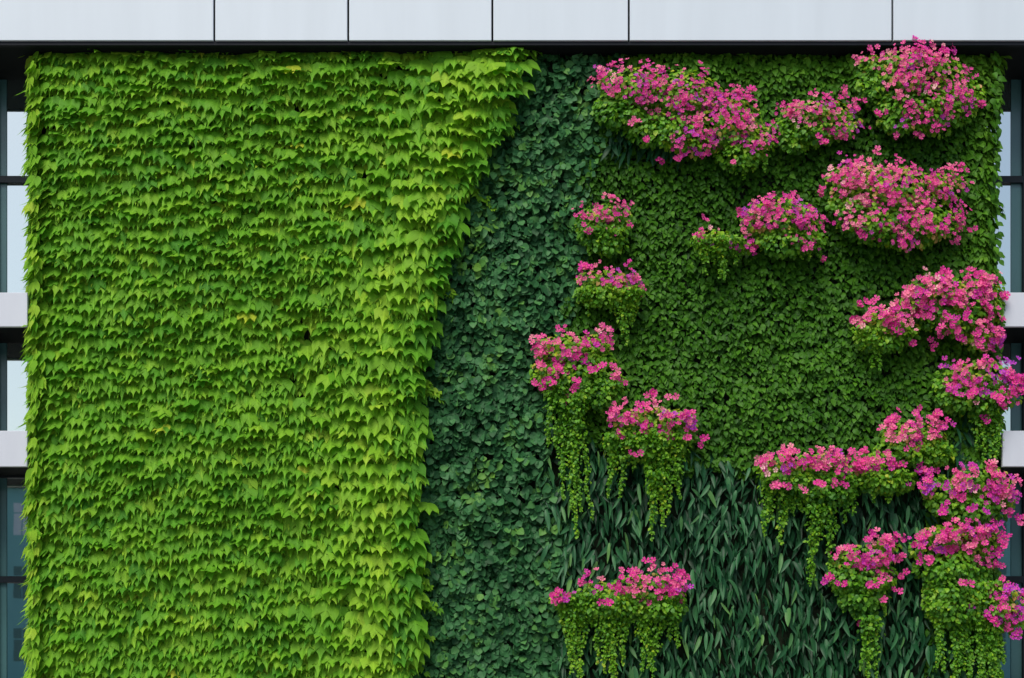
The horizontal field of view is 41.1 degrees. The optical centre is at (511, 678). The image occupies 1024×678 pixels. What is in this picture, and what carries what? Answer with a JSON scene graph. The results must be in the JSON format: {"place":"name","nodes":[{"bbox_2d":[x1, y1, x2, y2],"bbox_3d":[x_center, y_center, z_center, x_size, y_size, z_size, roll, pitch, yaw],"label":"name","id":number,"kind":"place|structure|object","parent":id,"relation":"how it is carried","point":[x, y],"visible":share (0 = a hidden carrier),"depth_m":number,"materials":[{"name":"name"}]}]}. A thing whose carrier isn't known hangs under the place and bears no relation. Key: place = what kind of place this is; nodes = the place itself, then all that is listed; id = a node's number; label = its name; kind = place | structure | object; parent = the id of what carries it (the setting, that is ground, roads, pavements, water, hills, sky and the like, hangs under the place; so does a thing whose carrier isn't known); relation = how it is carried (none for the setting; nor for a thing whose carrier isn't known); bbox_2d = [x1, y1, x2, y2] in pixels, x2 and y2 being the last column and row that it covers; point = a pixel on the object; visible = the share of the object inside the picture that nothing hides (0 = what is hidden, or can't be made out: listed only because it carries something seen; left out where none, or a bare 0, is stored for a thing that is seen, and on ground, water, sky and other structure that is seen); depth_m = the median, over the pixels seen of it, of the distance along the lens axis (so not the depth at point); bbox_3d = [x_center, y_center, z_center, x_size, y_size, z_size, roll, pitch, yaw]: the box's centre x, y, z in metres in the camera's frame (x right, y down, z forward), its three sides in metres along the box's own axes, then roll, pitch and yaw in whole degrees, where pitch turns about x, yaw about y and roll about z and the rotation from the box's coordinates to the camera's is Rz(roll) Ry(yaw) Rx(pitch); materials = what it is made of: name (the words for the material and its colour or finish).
{"place":"outdoors","nodes":[
{"label":"outdoors","id":0,"kind":"place"},
{"label":"ground","id":1,"kind":"structure","parent":0,"visible":0},
{"bbox_2d":[0,0,1023,677],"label":"office building","id":2,"kind":"structure","parent":1,"relation":"on","point":[632,28],"depth_m":19.65,"materials":[{"name":"metal"}]},
{"bbox_2d":[0,80,28,292],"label":"window","id":3,"kind":"structure","parent":2,"relation":"in","point":[12,105],"depth_m":20.84,"materials":[{"name":"glass"}]},
{"bbox_2d":[0,343,28,430],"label":"window","id":4,"kind":"structure","parent":2,"relation":"in","point":[13,410],"depth_m":20.84,"materials":[{"name":"glass"}]},
{"bbox_2d":[0,475,28,677],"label":"window","id":5,"kind":"structure","parent":2,"relation":"in","point":[12,596],"depth_m":20.84,"materials":[{"name":"glass"}]},
{"bbox_2d":[41,58,986,677],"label":"planting panel","id":6,"kind":"object","parent":2,"relation":"attached to","point":[781,634],"visible":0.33,"depth_m":20.06,"materials":[{"name":"fabric"}]},
{"bbox_2d":[17,46,542,677],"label":"climbing ivy","id":7,"kind":"object","parent":6,"relation":"attached to","point":[237,534],"visible":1,"depth_m":19.82,"materials":[{"name":"green plant"}]},
{"bbox_2d":[529,322,629,538],"bbox_3d":[0.974,-3.579,19.727,1.477,3.142,0.675,0,0,0],"label":"flowering plant","id":8,"kind":"object","parent":6,"relation":"attached to","point":[563,378],"visible":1,"depth_m":19.64,"materials":[{"name":"green plant"}]},
{"bbox_2d":[571,192,633,258],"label":"flowering plant","id":9,"kind":"object","parent":6,"relation":"attached to","point":[608,236],"visible":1,"depth_m":19.67,"materials":[{"name":"green plant"}]},
{"bbox_2d":[572,259,649,345],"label":"flowering plant","id":10,"kind":"object","parent":6,"relation":"attached to","point":[618,291],"visible":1,"depth_m":19.65,"materials":[{"name":"green plant"}]},
{"bbox_2d":[548,557,693,677],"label":"flowering plant","id":11,"kind":"object","parent":6,"relation":"attached to","point":[643,607],"visible":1,"depth_m":19.64,"materials":[{"name":"green plant"}]},
{"bbox_2d":[600,123,690,170],"bbox_3d":[1.951,-7.756,19.843,1.354,0.774,0.391,0,0,0],"label":"strap leaf bed","id":12,"kind":"object","parent":6,"relation":"attached to","point":[622,140],"visible":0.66,"depth_m":19.87,"materials":[{"name":"green plant"}]},
{"bbox_2d":[601,388,709,540],"bbox_3d":[2.068,-3.087,19.742,1.603,2.221,0.646,0,0,0],"label":"flowering plant","id":13,"kind":"object","parent":6,"relation":"attached to","point":[653,436],"visible":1,"depth_m":19.65,"materials":[{"name":"green plant"}]},
{"bbox_2d":[587,58,780,180],"bbox_3d":[2.493,-8.078,19.698,2.834,1.751,0.735,0,0,0],"label":"flowering plant","id":14,"kind":"object","parent":6,"relation":"attached to","point":[697,134],"visible":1,"depth_m":19.59,"materials":[{"name":"pink plant"}]},
{"bbox_2d":[690,213,756,280],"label":"flowering plant","id":15,"kind":"object","parent":6,"relation":"attached to","point":[703,245],"visible":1,"depth_m":19.68,"materials":[{"name":"green plant"}]},
{"bbox_2d":[555,51,1011,677],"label":"creeping fig","id":16,"kind":"object","parent":6,"relation":"attached to","point":[985,205],"visible":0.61,"depth_m":19.94,"materials":[{"name":"green plant"}]},
{"bbox_2d":[736,190,830,261],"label":"flowering plant","id":17,"kind":"object","parent":6,"relation":"attached to","point":[799,237],"visible":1,"depth_m":19.62,"materials":[{"name":"pink plant"}]},
{"bbox_2d":[754,443,866,585],"bbox_3d":[4.300,-2.352,19.703,1.662,2.060,0.724,0,0,0],"label":"flowering plant","id":18,"kind":"object","parent":6,"relation":"attached to","point":[811,487],"visible":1,"depth_m":19.61,"materials":[{"name":"green plant"}]},
{"bbox_2d":[769,84,870,155],"bbox_3d":[4.456,-8.066,19.744,1.466,0.999,0.644,0,0,0],"label":"flowering plant","id":19,"kind":"object","parent":6,"relation":"attached to","point":[798,121],"visible":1,"depth_m":19.65,"materials":[{"name":"pink plant"}]},
{"bbox_2d":[821,527,909,677],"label":"flowering plant","id":20,"kind":"object","parent":6,"relation":"attached to","point":[858,569],"visible":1,"depth_m":19.64,"materials":[{"name":"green plant"}]},
{"bbox_2d":[849,446,920,503],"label":"flowering plant","id":21,"kind":"object","parent":6,"relation":"attached to","point":[877,475],"visible":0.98,"depth_m":19.62,"materials":[{"name":"green plant"}]},
{"bbox_2d":[849,295,923,370],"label":"flowering plant","id":22,"kind":"object","parent":6,"relation":"attached to","point":[886,331],"visible":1,"depth_m":19.64,"materials":[{"name":"green plant"}]},
{"bbox_2d":[817,145,977,252],"bbox_3d":[5.583,-6.893,19.664,2.348,1.563,0.805,0,0,0],"label":"flowering plant","id":23,"kind":"object","parent":6,"relation":"attached to","point":[866,219],"visible":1,"depth_m":19.52,"materials":[{"name":"pink plant"}]},
{"bbox_2d":[873,404,958,474],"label":"flowering plant","id":24,"kind":"object","parent":6,"relation":"attached to","point":[929,451],"visible":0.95,"depth_m":19.62,"materials":[{"name":"pink plant"}]},
{"bbox_2d":[851,35,986,139],"bbox_3d":[5.882,-8.495,19.671,2.033,1.526,0.790,0,0,0],"label":"flowering plant","id":25,"kind":"object","parent":6,"relation":"attached to","point":[909,116],"visible":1,"depth_m":19.58,"materials":[{"name":"pink plant"}]},
{"bbox_2d":[892,266,1010,353],"bbox_3d":[6.330,-5.314,19.699,1.764,1.240,0.734,0,0,0],"label":"flowering plant","id":26,"kind":"object","parent":6,"relation":"attached to","point":[952,311],"visible":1,"depth_m":19.55,"materials":[{"name":"pink plant"}]},
{"bbox_2d":[907,515,1012,677],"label":"flowering plant","id":27,"kind":"object","parent":6,"relation":"attached to","point":[963,586],"visible":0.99,"depth_m":19.59,"materials":[{"name":"green plant"}]},
{"bbox_2d":[906,458,1023,526],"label":"flowering plant","id":28,"kind":"object","parent":6,"relation":"attached to","point":[960,497],"visible":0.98,"depth_m":19.56,"materials":[{"name":"pink plant"}]},
{"bbox_2d":[929,343,1023,465],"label":"flowering plant","id":29,"kind":"object","parent":6,"relation":"attached to","point":[987,402],"visible":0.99,"depth_m":19.63,"materials":[{"name":"pink plant"}]},
{"bbox_2d":[966,575,1023,677],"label":"flowering plant","id":30,"kind":"object","parent":6,"relation":"attached to","point":[1007,607],"visible":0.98,"depth_m":19.63,"materials":[{"name":"pink plant"}]},
{"bbox_2d":[411,52,625,677],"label":"leafy creeper","id":31,"kind":"object","parent":2,"relation":"attached to","point":[455,592],"visible":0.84,"depth_m":19.92,"materials":[{"name":"green plant"}]},
{"bbox_2d":[987,78,1023,292],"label":"window","id":32,"kind":"structure","parent":2,"relation":"in","point":[1011,195],"depth_m":20.82,"materials":[{"name":"glass"}]},
{"bbox_2d":[989,342,1023,433],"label":"window","id":33,"kind":"structure","parent":2,"relation":"in","point":[1014,417],"depth_m":20.82,"materials":[{"name":"glass"}]},
{"bbox_2d":[997,475,1023,677],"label":"window","id":34,"kind":"structure","parent":2,"relation":"in","point":[1013,558],"depth_m":20.82,"materials":[{"name":"glass"}]},
{"bbox_3d":[0.025,1.375,19.750,14.100,0.450,0.600,0,0,0],"label":"planter trough","id":35,"kind":"object","parent":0,"visible":0},
{"bbox_2d":[534,400,1003,677],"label":"strap leaf bed","id":36,"kind":"object","parent":35,"relation":"in","point":[730,592],"visible":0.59,"depth_m":19.92,"materials":[{"name":"green plant"}]}
]}

